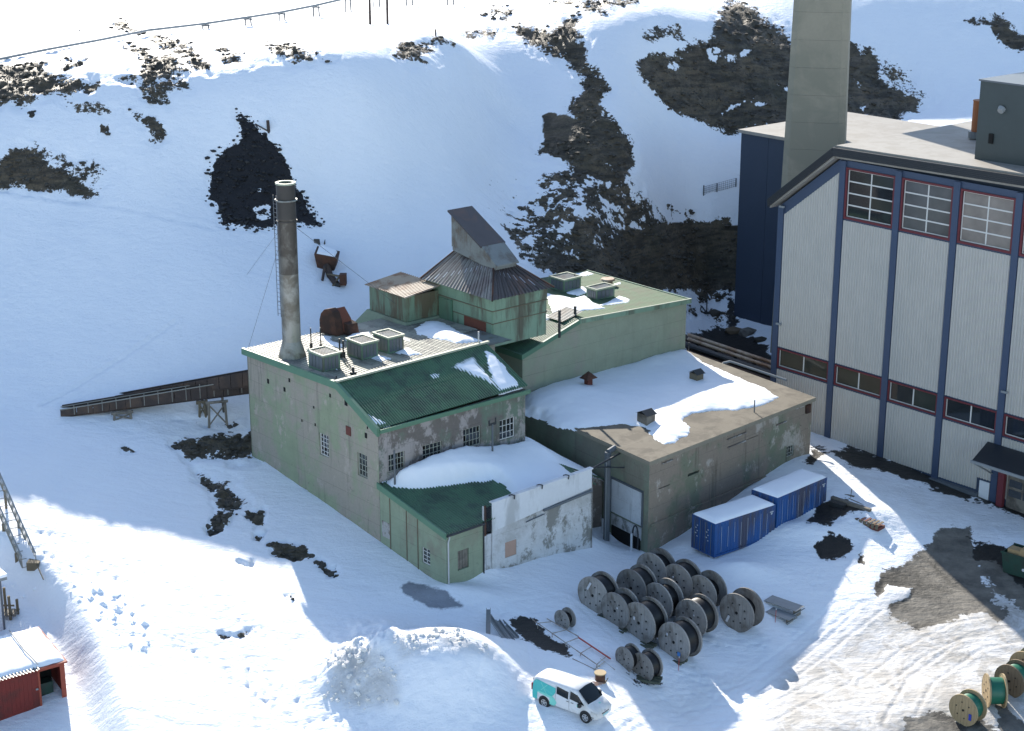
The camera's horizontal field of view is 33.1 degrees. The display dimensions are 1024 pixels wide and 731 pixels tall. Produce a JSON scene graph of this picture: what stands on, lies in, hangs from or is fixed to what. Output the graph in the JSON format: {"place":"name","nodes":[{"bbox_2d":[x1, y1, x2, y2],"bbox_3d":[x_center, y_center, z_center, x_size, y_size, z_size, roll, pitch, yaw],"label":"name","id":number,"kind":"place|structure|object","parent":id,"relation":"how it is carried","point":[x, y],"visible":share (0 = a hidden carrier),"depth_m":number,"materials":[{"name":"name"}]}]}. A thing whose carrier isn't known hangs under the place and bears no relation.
{"place":"outdoors","nodes":[
{"label":"outdoors","id":0,"kind":"place"},
{"bbox_2d":[0,0,1023,730],"bbox_3d":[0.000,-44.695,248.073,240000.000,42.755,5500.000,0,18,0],"label":"snow ground","id":1,"kind":"structure","parent":0,"point":[130,274],"depth_m":135.56,"materials":[{"name":"snow"}]},
{"bbox_2d":[0,568,6,630],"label":"white house","id":2,"kind":"structure","parent":1,"relation":"on","point":[3,575],"depth_m":105.96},
{"bbox_2d":[2,587,19,619],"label":"timber landing","id":3,"kind":"object","parent":1,"relation":"on","point":[9,612],"visible":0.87,"depth_m":107.55,"materials":[{"name":"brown wood"}]},
{"bbox_2d":[0,473,43,579],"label":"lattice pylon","id":4,"kind":"object","parent":1,"relation":"on","point":[32,564],"visible":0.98,"depth_m":111.82,"materials":[{"name":"grey metal"}]},
{"bbox_2d":[0,626,67,720],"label":"red shed","id":5,"kind":"structure","parent":1,"relation":"on","point":[23,691],"depth_m":99.32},
{"bbox_2d":[0,627,63,677],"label":"snow-covered roof","id":6,"kind":"structure","parent":5,"relation":"on","point":[41,650],"depth_m":100.33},
{"bbox_2d":[10,582,150,652],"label":"snow block","id":7,"kind":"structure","parent":1,"relation":"on","point":[117,608],"depth_m":105.97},
{"bbox_2d":[111,410,132,420],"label":"timber trestle","id":8,"kind":"object","parent":1,"relation":"on","point":[115,414],"visible":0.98,"depth_m":127.64,"materials":[{"name":"grey wood"}]},
{"bbox_2d":[116,370,248,395],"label":"conveyor gallery","id":9,"kind":"object","parent":1,"relation":"on","point":[234,380],"visible":0.73,"depth_m":128.28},
{"bbox_2d":[196,400,206,417],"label":"timber trestle","id":10,"kind":"object","parent":1,"relation":"on","point":[200,409],"visible":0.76,"depth_m":128.73,"materials":[{"name":"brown wood"}]},
{"bbox_2d":[205,396,227,427],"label":"timber trestle","id":11,"kind":"object","parent":1,"relation":"on","point":[223,407],"visible":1,"depth_m":127.96,"materials":[{"name":"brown wood"}]},
{"bbox_2d":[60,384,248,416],"bbox_3d":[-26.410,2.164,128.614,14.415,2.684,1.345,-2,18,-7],"label":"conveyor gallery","id":12,"kind":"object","parent":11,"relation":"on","point":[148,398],"visible":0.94,"depth_m":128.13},
{"bbox_2d":[0,0,453,59],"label":"pipeline","id":13,"kind":"object","parent":1,"relation":"on","point":[279,13],"visible":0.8,"depth_m":181.66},
{"bbox_2d":[204,108,324,232],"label":"coal lumps","id":14,"kind":"object","parent":1,"relation":"on","point":[237,218],"visible":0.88,"depth_m":146.65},
{"bbox_2d":[314,245,346,286],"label":"rusty hopper","id":15,"kind":"object","parent":1,"relation":"on","point":[326,262],"visible":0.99,"depth_m":141.65,"materials":[{"name":"metal"}]},
{"bbox_2d":[241,307,530,541],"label":"power hall","id":16,"kind":"structure","parent":1,"relation":"on","point":[309,408],"depth_m":118.57,"materials":[{"name":"green concrete"}]},
{"bbox_2d":[248,180,392,359],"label":"steel chimney","id":17,"kind":"object","parent":16,"relation":"on","point":[291,347],"visible":0.99,"depth_m":119.28,"materials":[{"name":"metal"}]},
{"bbox_2d":[320,433,328,456],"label":"window","id":18,"kind":"structure","parent":16,"relation":"in","point":[324,439],"depth_m":118.32,"materials":[{"name":"white glass"}]},
{"bbox_2d":[316,336,341,347],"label":"roof snow","id":19,"kind":"structure","parent":16,"relation":"on","point":[327,340],"depth_m":124.94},
{"bbox_2d":[359,453,366,477],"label":"window","id":20,"kind":"structure","parent":16,"relation":"in","point":[362,458],"depth_m":115.07,"materials":[{"name":"white glass"}]},
{"bbox_2d":[371,355,391,361],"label":"roof snow","id":21,"kind":"structure","parent":16,"relation":"on","point":[382,358],"depth_m":120.48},
{"bbox_2d":[388,451,403,471],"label":"window","id":22,"kind":"structure","parent":16,"relation":"in","point":[391,468],"depth_m":114.51,"materials":[{"name":"glass"}]},
{"bbox_2d":[355,272,439,325],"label":"roof hut","id":23,"kind":"object","parent":16,"relation":"on","point":[415,299],"visible":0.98,"depth_m":130.41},
{"bbox_2d":[395,348,421,355],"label":"roof snow","id":24,"kind":"structure","parent":16,"relation":"on","point":[408,351],"depth_m":121.61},
{"bbox_2d":[423,441,440,459],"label":"window","id":25,"kind":"structure","parent":16,"relation":"in","point":[434,448],"depth_m":116.34,"materials":[{"name":"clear glass"}]},
{"bbox_2d":[414,321,482,343],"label":"roof snow","id":26,"kind":"structure","parent":16,"relation":"on","point":[437,330],"depth_m":126.05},
{"bbox_2d":[463,425,479,446],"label":"window","id":27,"kind":"structure","parent":16,"relation":"in","point":[472,437],"depth_m":118.47,"materials":[{"name":"glass"}]},
{"bbox_2d":[452,357,496,386],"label":"roof snow","id":28,"kind":"structure","parent":16,"relation":"on","point":[472,367],"depth_m":120.05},
{"bbox_2d":[420,206,554,346],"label":"hopper tower","id":29,"kind":"structure","parent":16,"relation":"on","point":[495,299],"depth_m":128.46,"materials":[{"name":"green metal"}]},
{"bbox_2d":[439,297,450,320],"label":"door","id":30,"kind":"structure","parent":29,"relation":"in","point":[444,304],"depth_m":130.30,"materials":[{"name":"green metal"}]},
{"bbox_2d":[484,351,522,394],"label":"roof snow","id":31,"kind":"structure","parent":16,"relation":"on","point":[503,378],"depth_m":120.38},
{"bbox_2d":[500,417,513,439],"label":"window","id":32,"kind":"structure","parent":16,"relation":"in","point":[506,425],"depth_m":120.48,"materials":[{"name":"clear glass"}]},
{"bbox_2d":[386,0,388,23],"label":"wooden pole","id":33,"kind":"object","parent":1,"relation":"on","point":[387,15],"depth_m":182.97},
{"bbox_2d":[322,627,488,709],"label":"snow clods","id":34,"kind":"object","parent":1,"relation":"on","point":[382,657],"visible":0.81,"depth_m":99.33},
{"bbox_2d":[486,608,490,633],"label":"steel profile","id":35,"kind":"object","parent":1,"relation":"on","point":[488,620],"visible":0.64,"depth_m":105.46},
{"bbox_2d":[491,614,507,638],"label":"steel profile","id":36,"kind":"object","parent":1,"relation":"on","point":[499,630],"visible":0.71,"depth_m":105.61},
{"bbox_2d":[377,441,624,584],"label":"annex","id":37,"kind":"object","parent":1,"relation":"on","point":[438,533],"visible":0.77,"depth_m":112.97,"materials":[{"name":"green concrete"}]},
{"bbox_2d":[393,450,395,484],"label":"roof post","id":38,"kind":"object","parent":37,"relation":"on","point":[394,464],"visible":1,"depth_m":113.30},
{"bbox_2d":[423,547,429,564],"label":"window","id":39,"kind":"structure","parent":37,"relation":"in","point":[426,553],"depth_m":111.37,"materials":[{"name":"white glass"}]},
{"bbox_2d":[486,506,490,532],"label":"window","id":40,"kind":"structure","parent":37,"relation":"in","point":[488,509],"depth_m":111.15,"materials":[{"name":"black glass"}]},
{"bbox_2d":[488,417,495,450],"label":"roof post","id":41,"kind":"object","parent":37,"relation":"on","point":[491,424],"visible":0.9,"depth_m":117.41,"materials":[{"name":"metal"}]},
{"bbox_2d":[382,436,602,492],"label":"roof snow","id":42,"kind":"structure","parent":37,"relation":"on","point":[528,462],"depth_m":115.94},
{"bbox_2d":[503,620,518,638],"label":"steel profile","id":43,"kind":"object","parent":1,"relation":"on","point":[514,634],"visible":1,"depth_m":105.97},
{"bbox_2d":[496,619,514,639],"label":"steel profile","id":44,"kind":"object","parent":43,"relation":"on","point":[504,629],"visible":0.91,"depth_m":105.95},
{"bbox_2d":[0,0,1022,638],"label":"loose rock","id":45,"kind":"object","parent":1,"relation":"on","point":[240,446],"visible":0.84,"depth_m":157.87,"materials":[{"name":"stone"}]},
{"bbox_2d":[554,607,575,628],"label":"cable reel","id":46,"kind":"object","parent":1,"relation":"on","point":[565,617],"visible":1,"depth_m":107.29,"materials":[{"name":"grey wood"}]},
{"bbox_2d":[531,668,610,723],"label":"delivery van","id":47,"kind":"object","parent":1,"relation":"on","point":[587,701],"visible":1,"depth_m":97.10,"materials":[{"name":"white metal"}]},
{"bbox_2d":[532,618,614,669],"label":"steel ladder","id":48,"kind":"object","parent":1,"relation":"on","point":[574,648],"visible":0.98,"depth_m":104.97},
{"bbox_2d":[495,270,691,433],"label":"boiler house","id":49,"kind":"structure","parent":1,"relation":"on","point":[643,322],"depth_m":135.20,"materials":[{"name":"green metal"}]},
{"bbox_2d":[547,293,604,312],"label":"roof snow","id":50,"kind":"structure","parent":49,"relation":"on","point":[581,303],"depth_m":136.31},
{"bbox_2d":[567,287,585,295],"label":"roof snow","id":51,"kind":"structure","parent":49,"relation":"on","point":[579,291],"depth_m":140.41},
{"bbox_2d":[600,296,629,305],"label":"roof snow","id":52,"kind":"structure","parent":49,"relation":"on","point":[618,300],"depth_m":137.86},
{"bbox_2d":[594,669,607,683],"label":"wooden drum","id":53,"kind":"object","parent":1,"relation":"on","point":[600,674],"visible":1,"depth_m":101.19,"materials":[{"name":"brown wood"}]},
{"bbox_2d":[618,628,627,633],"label":"timber skid","id":54,"kind":"object","parent":1,"relation":"on","point":[625,630],"visible":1,"depth_m":108.18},
{"bbox_2d":[601,587,638,628],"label":"cable reel","id":55,"kind":"object","parent":54,"relation":"on","point":[615,608],"visible":0.88,"depth_m":108.52,"materials":[{"name":"grey wood"}]},
{"bbox_2d":[615,643,640,671],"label":"cable reel","id":56,"kind":"object","parent":1,"relation":"on","point":[626,657],"visible":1,"depth_m":103.68,"materials":[{"name":"grey wood"}]},
{"bbox_2d":[616,564,657,600],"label":"cable reel","id":57,"kind":"object","parent":1,"relation":"on","point":[636,579],"visible":0.73,"depth_m":111.29,"materials":[{"name":"grey wood"}]},
{"bbox_2d":[632,648,662,680],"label":"cable reel","id":58,"kind":"object","parent":1,"relation":"on","point":[649,665],"visible":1,"depth_m":103.22,"materials":[{"name":"grey wood"}]},
{"bbox_2d":[640,641,656,648],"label":"timber skid","id":59,"kind":"object","parent":1,"relation":"on","point":[651,644],"visible":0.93,"depth_m":107.17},
{"bbox_2d":[625,596,668,642],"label":"cable reel","id":60,"kind":"object","parent":59,"relation":"on","point":[648,617],"visible":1,"depth_m":107.30,"materials":[{"name":"grey wood"}]},
{"bbox_2d":[636,675,662,684],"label":"timber skid","id":61,"kind":"object","parent":1,"relation":"on","point":[656,679],"visible":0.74,"depth_m":103.18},
{"bbox_2d":[637,548,675,580],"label":"cable reel","id":62,"kind":"object","parent":1,"relation":"on","point":[656,561],"visible":0.52,"depth_m":113.61,"materials":[{"name":"grey wood"}]},
{"bbox_2d":[646,578,683,618],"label":"cable reel","id":63,"kind":"object","parent":1,"relation":"on","point":[667,593],"visible":0.73,"depth_m":110.17,"materials":[{"name":"grey wood"}]},
{"bbox_2d":[526,342,815,552],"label":"engine house","id":64,"kind":"structure","parent":1,"relation":"on","point":[656,494],"depth_m":122.90,"materials":[{"name":"beige concrete"}]},
{"bbox_2d":[611,524,639,550],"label":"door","id":65,"kind":"structure","parent":64,"relation":"in","point":[622,536],"depth_m":121.29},
{"bbox_2d":[525,349,778,443],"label":"roof snow","id":66,"kind":"structure","parent":64,"relation":"on","point":[668,390],"depth_m":128.82,"materials":[{"name":"snow"}]},
{"bbox_2d":[672,658,687,665],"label":"timber skid","id":67,"kind":"object","parent":1,"relation":"on","point":[679,663],"visible":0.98,"depth_m":106.15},
{"bbox_2d":[658,616,702,661],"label":"cable reel","id":68,"kind":"object","parent":67,"relation":"on","point":[681,636],"visible":1,"depth_m":106.20,"materials":[{"name":"grey wood"}]},
{"bbox_2d":[666,559,701,598],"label":"cable reel","id":69,"kind":"object","parent":1,"relation":"on","point":[681,572],"visible":0.71,"depth_m":112.37,"materials":[{"name":"grey wood"}]},
{"bbox_2d":[675,593,718,635],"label":"cable reel","id":70,"kind":"object","parent":1,"relation":"on","point":[700,610],"visible":0.79,"depth_m":108.84,"materials":[{"name":"grey wood"}]},
{"bbox_2d":[688,570,726,605],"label":"cable reel","id":71,"kind":"object","parent":1,"relation":"on","point":[711,585],"visible":0.77,"depth_m":111.59,"materials":[{"name":"grey wood"}]},
{"bbox_2d":[710,309,720,316],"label":"boulder","id":72,"kind":"object","parent":1,"relation":"on","point":[714,312],"visible":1,"depth_m":166.78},
{"bbox_2d":[703,178,736,195],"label":"wire fence","id":73,"kind":"object","parent":1,"relation":"on","point":[716,186],"visible":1,"depth_m":171.15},
{"bbox_2d":[685,334,770,377],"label":"pipe culvert","id":74,"kind":"object","parent":1,"relation":"on","point":[686,337],"visible":0.03,"depth_m":150.38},
{"bbox_2d":[685,349,769,379],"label":"steam pipe","id":75,"kind":"object","parent":74,"relation":"on","point":[736,367],"visible":0.06,"depth_m":145.96,"materials":[{"name":"metal"}]},
{"bbox_2d":[685,342,770,376],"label":"steam pipe","id":76,"kind":"object","parent":74,"relation":"on","point":[705,351],"visible":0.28,"depth_m":149.47,"materials":[{"name":"metal"}]},
{"bbox_2d":[687,333,770,363],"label":"steam pipe","id":77,"kind":"object","parent":74,"relation":"on","point":[734,350],"visible":0.74,"depth_m":150.34,"materials":[{"name":"metal"}]},
{"bbox_2d":[687,337,770,368],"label":"steam pipe","id":78,"kind":"object","parent":74,"relation":"on","point":[733,354],"visible":0.64,"depth_m":149.46,"materials":[{"name":"metal"}]},
{"bbox_2d":[691,505,775,557],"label":"shipping container","id":79,"kind":"object","parent":1,"relation":"on","point":[711,539],"visible":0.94,"depth_m":117.75,"materials":[{"name":"blue metal"}]},
{"bbox_2d":[692,516,703,549],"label":"door","id":80,"kind":"structure","parent":79,"relation":"in","point":[697,535],"depth_m":117.74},
{"bbox_2d":[703,521,713,554],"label":"door","id":81,"kind":"structure","parent":79,"relation":"in","point":[708,531],"depth_m":116.91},
{"bbox_2d":[694,495,774,523],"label":"snow cap","id":82,"kind":"object","parent":79,"relation":"on","point":[732,509],"visible":1,"depth_m":118.18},
{"bbox_2d":[725,326,741,333],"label":"boulder","id":83,"kind":"object","parent":1,"relation":"on","point":[732,330],"visible":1,"depth_m":164.37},
{"bbox_2d":[719,587,764,632],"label":"cable reel","id":84,"kind":"object","parent":1,"relation":"on","point":[742,609],"visible":1,"depth_m":109.85,"materials":[{"name":"grey wood"}]},
{"bbox_2d":[738,327,756,336],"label":"boulder","id":85,"kind":"object","parent":1,"relation":"on","point":[746,331],"visible":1,"depth_m":163.72,"materials":[{"name":"grey stone"}]},
{"bbox_2d":[723,360,786,380],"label":"looped pipe","id":86,"kind":"object","parent":1,"relation":"on","point":[754,369],"visible":0.78,"depth_m":137.45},
{"bbox_2d":[765,607,796,624],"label":"metal sheet","id":87,"kind":"object","parent":1,"relation":"on","point":[788,617],"visible":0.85,"depth_m":111.21,"materials":[{"name":"grey metal"}]},
{"bbox_2d":[764,595,804,617],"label":"metal sheet","id":88,"kind":"object","parent":1,"relation":"on","point":[795,608],"visible":1,"depth_m":111.88,"materials":[{"name":"grey metal"}]},
{"bbox_2d":[751,477,826,527],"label":"shipping container","id":89,"kind":"object","parent":1,"relation":"on","point":[795,504],"visible":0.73,"depth_m":121.28,"materials":[{"name":"blue metal"}]},
{"bbox_2d":[764,496,775,519],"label":"door","id":90,"kind":"structure","parent":89,"relation":"in","point":[766,498],"depth_m":119.88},
{"bbox_2d":[752,469,825,497],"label":"snow cap","id":91,"kind":"object","parent":89,"relation":"on","point":[789,483],"visible":1,"depth_m":121.60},
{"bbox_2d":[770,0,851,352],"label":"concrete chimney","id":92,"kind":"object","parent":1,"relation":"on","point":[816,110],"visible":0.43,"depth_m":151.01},
{"bbox_2d":[734,112,940,325],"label":"blue boiler block","id":93,"kind":"structure","parent":1,"relation":"on","point":[761,158],"depth_m":162.61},
{"bbox_2d":[828,499,846,508],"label":"steel plate","id":94,"kind":"object","parent":1,"relation":"on","point":[837,504],"visible":1,"depth_m":122.86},
{"bbox_2d":[831,496,871,511],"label":"timber beam","id":95,"kind":"structure","parent":1,"relation":"on","point":[856,505],"depth_m":122.55,"materials":[{"name":"grey wood"}]},
{"bbox_2d":[855,517,884,530],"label":"wooden crate","id":96,"kind":"object","parent":1,"relation":"on","point":[875,526],"visible":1,"depth_m":120.23,"materials":[{"name":"brown wood"}]},
{"bbox_2d":[767,72,1023,513],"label":"power station","id":97,"kind":"object","parent":1,"relation":"on","point":[898,325],"visible":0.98,"depth_m":127.70,"materials":[{"name":"white metal"}]},
{"bbox_2d":[777,347,827,381],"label":"window","id":98,"kind":"structure","parent":97,"relation":"in","point":[808,365],"depth_m":137.32,"materials":[{"name":"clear glass"}]},
{"bbox_2d":[833,364,881,397],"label":"window","id":99,"kind":"structure","parent":97,"relation":"in","point":[849,377],"depth_m":133.31,"materials":[{"name":"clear glass"}]},
{"bbox_2d":[843,167,894,228],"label":"window","id":100,"kind":"structure","parent":97,"relation":"in","point":[870,194],"depth_m":128.97,"materials":[{"name":"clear glass"}]},
{"bbox_2d":[887,380,936,414],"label":"window","id":101,"kind":"structure","parent":97,"relation":"in","point":[915,397],"depth_m":129.57,"materials":[{"name":"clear glass"}]},
{"bbox_2d":[899,177,953,240],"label":"window","id":102,"kind":"structure","parent":97,"relation":"in","point":[926,208],"depth_m":125.22,"materials":[{"name":"grey glass"}]},
{"bbox_2d":[943,396,996,432],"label":"window","id":103,"kind":"structure","parent":97,"relation":"in","point":[959,410],"depth_m":125.80,"materials":[{"name":"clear glass"}]},
{"bbox_2d":[978,480,989,499],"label":"door","id":104,"kind":"structure","parent":97,"relation":"in","point":[984,487],"depth_m":125.83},
{"bbox_2d":[957,188,1015,253],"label":"window","id":105,"kind":"structure","parent":97,"relation":"in","point":[987,218],"depth_m":121.48,"materials":[{"name":"grey glass"}]},
{"bbox_2d":[1002,414,1023,441],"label":"window","id":106,"kind":"structure","parent":97,"relation":"in","point":[1014,428],"depth_m":123.09,"materials":[{"name":"black glass"}]},
{"bbox_2d":[1019,201,1023,256],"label":"window","id":107,"kind":"structure","parent":97,"relation":"in","point":[1021,250],"depth_m":119.37,"materials":[{"name":"red glass"}]},
{"bbox_2d":[949,689,986,725],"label":"cable reel","id":108,"kind":"object","parent":1,"relation":"on","point":[967,707],"visible":1,"depth_m":99.41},
{"bbox_2d":[982,673,1007,707],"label":"cable reel","id":109,"kind":"object","parent":1,"relation":"on","point":[994,690],"visible":0.99,"depth_m":100.67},
{"bbox_2d":[994,659,1023,697],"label":"cable reel","id":110,"kind":"object","parent":1,"relation":"on","point":[1012,670],"visible":0.82,"depth_m":101.92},
{"bbox_2d":[1001,543,1023,577],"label":"green skip","id":111,"kind":"object","parent":1,"relation":"on","point":[1013,559],"visible":1,"depth_m":115.29,"materials":[{"name":"metal"}]},
{"bbox_2d":[1009,648,1023,660],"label":"cable reel","id":112,"kind":"object","parent":1,"relation":"on","point":[1019,655],"visible":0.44,"depth_m":103.48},
{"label":"timber skid","id":113,"kind":"object","parent":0,"visible":0},
{"bbox_2d":[578,571,618,613],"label":"cable reel","id":114,"kind":"object","parent":113,"relation":"on","point":[595,588],"visible":0.89,"depth_m":109.74,"materials":[{"name":"grey wood"}]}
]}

